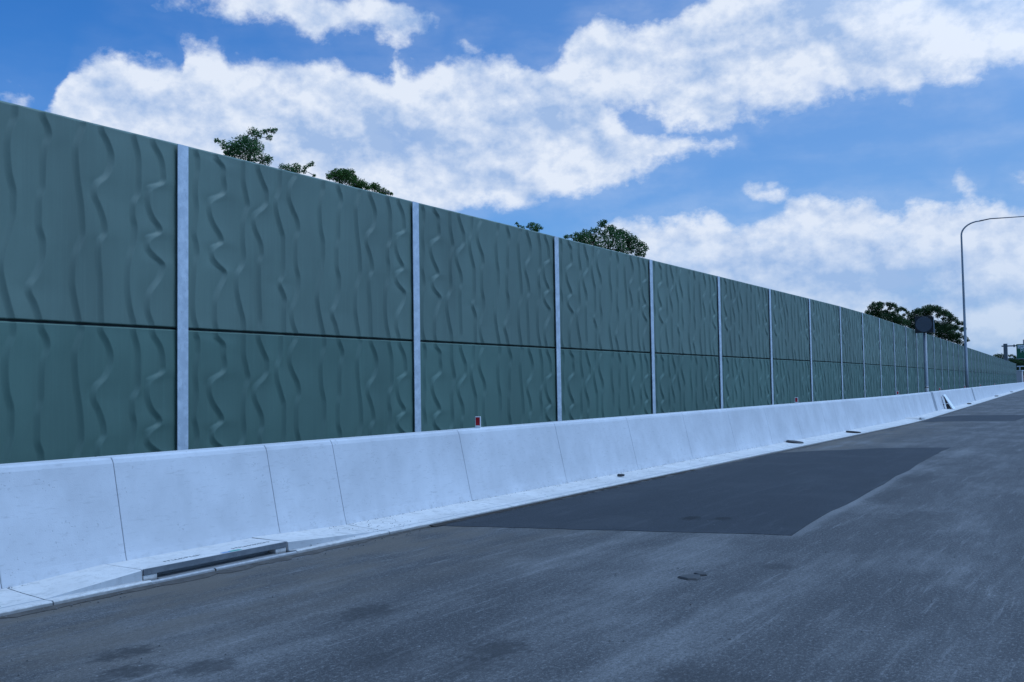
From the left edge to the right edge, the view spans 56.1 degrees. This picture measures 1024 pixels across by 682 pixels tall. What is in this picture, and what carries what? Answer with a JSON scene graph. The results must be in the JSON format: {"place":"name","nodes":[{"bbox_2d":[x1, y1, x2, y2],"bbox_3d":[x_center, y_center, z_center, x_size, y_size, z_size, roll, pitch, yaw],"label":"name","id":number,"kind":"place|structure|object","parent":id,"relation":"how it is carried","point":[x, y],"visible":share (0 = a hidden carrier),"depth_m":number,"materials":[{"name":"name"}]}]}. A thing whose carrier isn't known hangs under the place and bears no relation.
{"place":"outdoors","nodes":[
{"label":"outdoors","id":0,"kind":"place"},
{"bbox_2d":[0,390,1023,681],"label":"road","id":1,"kind":"structure","parent":0,"point":[906,596],"depth_m":7.22,"materials":[{"name":"grey asphalt"}]},
{"bbox_2d":[107,538,286,580],"bbox_3d":[-2.977,2.107,9.159,0.655,0.190,1.676,-3,-3,33],"label":"drain inlet","id":2,"kind":"object","parent":1,"relation":"on","point":[155,567],"visible":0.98,"depth_m":9.00,"materials":[{"name":"concrete"}]},
{"bbox_2d":[152,551,296,583],"bbox_3d":[6.965,2.689,23.996,0.132,0.066,37.433,-3,-3,33],"label":"kerb lip","id":3,"kind":"object","parent":1,"relation":"on","point":[219,568],"visible":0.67,"depth_m":8.86,"materials":[{"name":"grey concrete"}]},
{"bbox_2d":[0,392,935,588],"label":"concrete barrier","id":4,"kind":"object","parent":1,"relation":"on","point":[60,516],"visible":0.82,"depth_m":11.10,"materials":[{"name":"grey concrete"}]},
{"bbox_2d":[475,416,481,427],"bbox_3d":[-0.501,1.197,14.155,0.100,0.170,0.070,-2,-3,25],"label":"reflector marker","id":5,"kind":"object","parent":4,"relation":"on","point":[477,421],"visible":0.99,"depth_m":14.14,"materials":[{"name":"white paint"}]},
{"bbox_2d":[0,407,966,617],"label":"gutter silt","id":6,"kind":"object","parent":1,"relation":"on","point":[227,570],"visible":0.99,"depth_m":8.80,"materials":[{"name":"grey soil"}]},
{"bbox_2d":[0,388,1023,615],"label":"kerb apron","id":7,"kind":"object","parent":1,"relation":"on","point":[103,579],"visible":0.86,"depth_m":11.34,"materials":[{"name":"concrete"}]},
{"bbox_2d":[786,440,803,443],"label":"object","id":8,"kind":"object","parent":7,"relation":"on","point":[793,441],"visible":0.96,"depth_m":25.18,"materials":[{"name":"black metal"}]},
{"bbox_2d":[942,394,954,408],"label":"temporary sign","id":9,"kind":"object","parent":7,"relation":"on","point":[949,404],"visible":1,"depth_m":52.52,"materials":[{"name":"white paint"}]},
{"bbox_2d":[5,438,1023,681],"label":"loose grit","id":10,"kind":"object","parent":1,"relation":"on","point":[488,534],"visible":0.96,"depth_m":10.58,"materials":[{"name":"grey gravel"}]},
{"bbox_2d":[431,469,695,526],"bbox_3d":[1.283,2.330,14.886,0.099,0.014,8.250,-3,-3,33],"label":"crumbled bitumen","id":11,"kind":"object","parent":1,"relation":"on","point":[475,516],"visible":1,"depth_m":13.54,"materials":[{"name":"grey asphalt"}]},
{"bbox_2d":[677,574,700,579],"bbox_3d":[1.514,2.010,8.181,0.210,0.013,0.200,-1,-3,0],"label":"bitumen scrap","id":12,"kind":"object","parent":1,"relation":"on","point":[692,576],"visible":1,"depth_m":8.16,"materials":[{"name":"black asphalt"}]},
{"bbox_2d":[441,447,950,535],"bbox_3d":[5.180,2.399,17.351,3.944,0.003,16.356,-3,-3,33],"label":"road patch","id":13,"kind":"object","parent":1,"relation":"on","point":[800,490],"visible":1,"depth_m":13.84,"materials":[{"name":"grey asphalt"}]},
{"bbox_2d":[694,571,706,575],"bbox_3d":[1.637,2.015,8.333,0.120,0.013,0.140,-1,-3,0],"label":"bitumen scrap","id":14,"kind":"object","parent":1,"relation":"on","point":[700,573],"visible":1,"depth_m":8.32,"materials":[{"name":"black asphalt"}]},
{"bbox_2d":[915,315,933,391],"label":"lane control sign","id":15,"kind":"object","parent":1,"relation":"on","point":[924,325],"visible":0.91,"depth_m":55.55,"materials":[{"name":"metal"}]},
{"bbox_2d":[930,388,975,410],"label":"concrete barrier","id":16,"kind":"object","parent":1,"relation":"on","point":[960,396],"visible":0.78,"depth_m":58.47,"materials":[{"name":"grey concrete"}]},
{"bbox_2d":[960,216,1023,387],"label":"street lamp","id":17,"kind":"object","parent":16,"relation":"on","point":[965,344],"visible":0.84,"depth_m":79.90,"materials":[{"name":"metal"}]},
{"bbox_2d":[922,415,1023,421],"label":"road patch","id":18,"kind":"object","parent":1,"relation":"on","point":[980,418],"visible":0.95,"depth_m":40.98,"materials":[{"name":"grey asphalt"}]},
{"bbox_2d":[970,382,1023,399],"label":"concrete barrier","id":19,"kind":"object","parent":1,"relation":"on","point":[982,392],"visible":0.88,"depth_m":94.19,"materials":[{"name":"grey concrete"}]},
{"bbox_2d":[1001,340,1023,360],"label":"sign gantry","id":20,"kind":"object","parent":1,"relation":"on","point":[1020,350],"visible":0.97,"depth_m":205.76,"materials":[{"name":"metal"}]},
{"bbox_2d":[0,0,1023,357],"label":"sky","id":21,"kind":"structure","parent":0,"point":[841,153],"materials":[{"name":"blue"}]},
{"label":"ground","id":22,"kind":"structure","parent":0,"visible":0},
{"bbox_2d":[214,127,277,165],"bbox_3d":[-6.287,-1.177,22.776,2.597,8.326,2.191,-3,-3,33],"label":"leafy tree","id":23,"kind":"object","parent":22,"relation":"on","point":[235,149],"visible":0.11,"depth_m":22.73,"materials":[{"name":"green plant"}]},
{"bbox_2d":[278,161,315,176],"bbox_3d":[-5.637,-0.927,25.685,1.771,8.081,1.596,-1,-3,-7],"label":"leafy tree","id":24,"kind":"object","parent":22,"relation":"on","point":[293,168],"visible":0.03,"depth_m":25.59,"materials":[{"name":"green plant"}]},
{"bbox_2d":[325,168,392,195],"bbox_3d":[-6.307,-1.655,40.153,5.227,10.944,4.652,-3,-3,33],"label":"rounded tree","id":25,"kind":"object","parent":22,"relation":"on","point":[348,176],"visible":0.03,"depth_m":39.48,"materials":[{"name":"green plant"}]},
{"bbox_2d":[0,100,1016,463],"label":"noise wall","id":26,"kind":"structure","parent":22,"relation":"on","point":[160,296],"depth_m":13.47,"materials":[{"name":"concrete"}]},
{"bbox_2d":[514,222,543,231],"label":"tree","id":27,"kind":"object","parent":22,"relation":"on","point":[534,226],"visible":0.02,"depth_m":40.52,"materials":[{"name":"green plant"}]},
{"bbox_2d":[563,219,648,256],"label":"spreading tree","id":28,"kind":"object","parent":22,"relation":"on","point":[626,243],"visible":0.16,"depth_m":66.29,"materials":[{"name":"green plant"}]},
{"bbox_2d":[864,301,909,326],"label":"gum tree","id":29,"kind":"object","parent":22,"relation":"on","point":[874,310],"visible":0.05,"depth_m":156.22,"materials":[{"name":"green plant"}]},
{"bbox_2d":[905,304,969,345],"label":"gum tree","id":30,"kind":"object","parent":22,"relation":"on","point":[945,330],"visible":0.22,"depth_m":163.58,"materials":[{"name":"green plant"}]},
{"bbox_2d":[993,353,1003,358],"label":"distant tree","id":31,"kind":"object","parent":22,"relation":"on","point":[1001,355],"visible":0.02,"depth_m":269.08,"materials":[{"name":"green plant"}]},
{"bbox_2d":[1008,354,1023,374],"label":"distant tree","id":32,"kind":"object","parent":22,"relation":"on","point":[1017,362],"visible":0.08,"depth_m":282.06,"materials":[{"name":"green plant"}]},
{"bbox_2d":[1016,370,1022,382],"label":"pale abutment","id":33,"kind":"object","parent":22,"relation":"on","point":[1019,376],"visible":0.61,"depth_m":209.38,"materials":[{"name":"white paint"}]}
]}

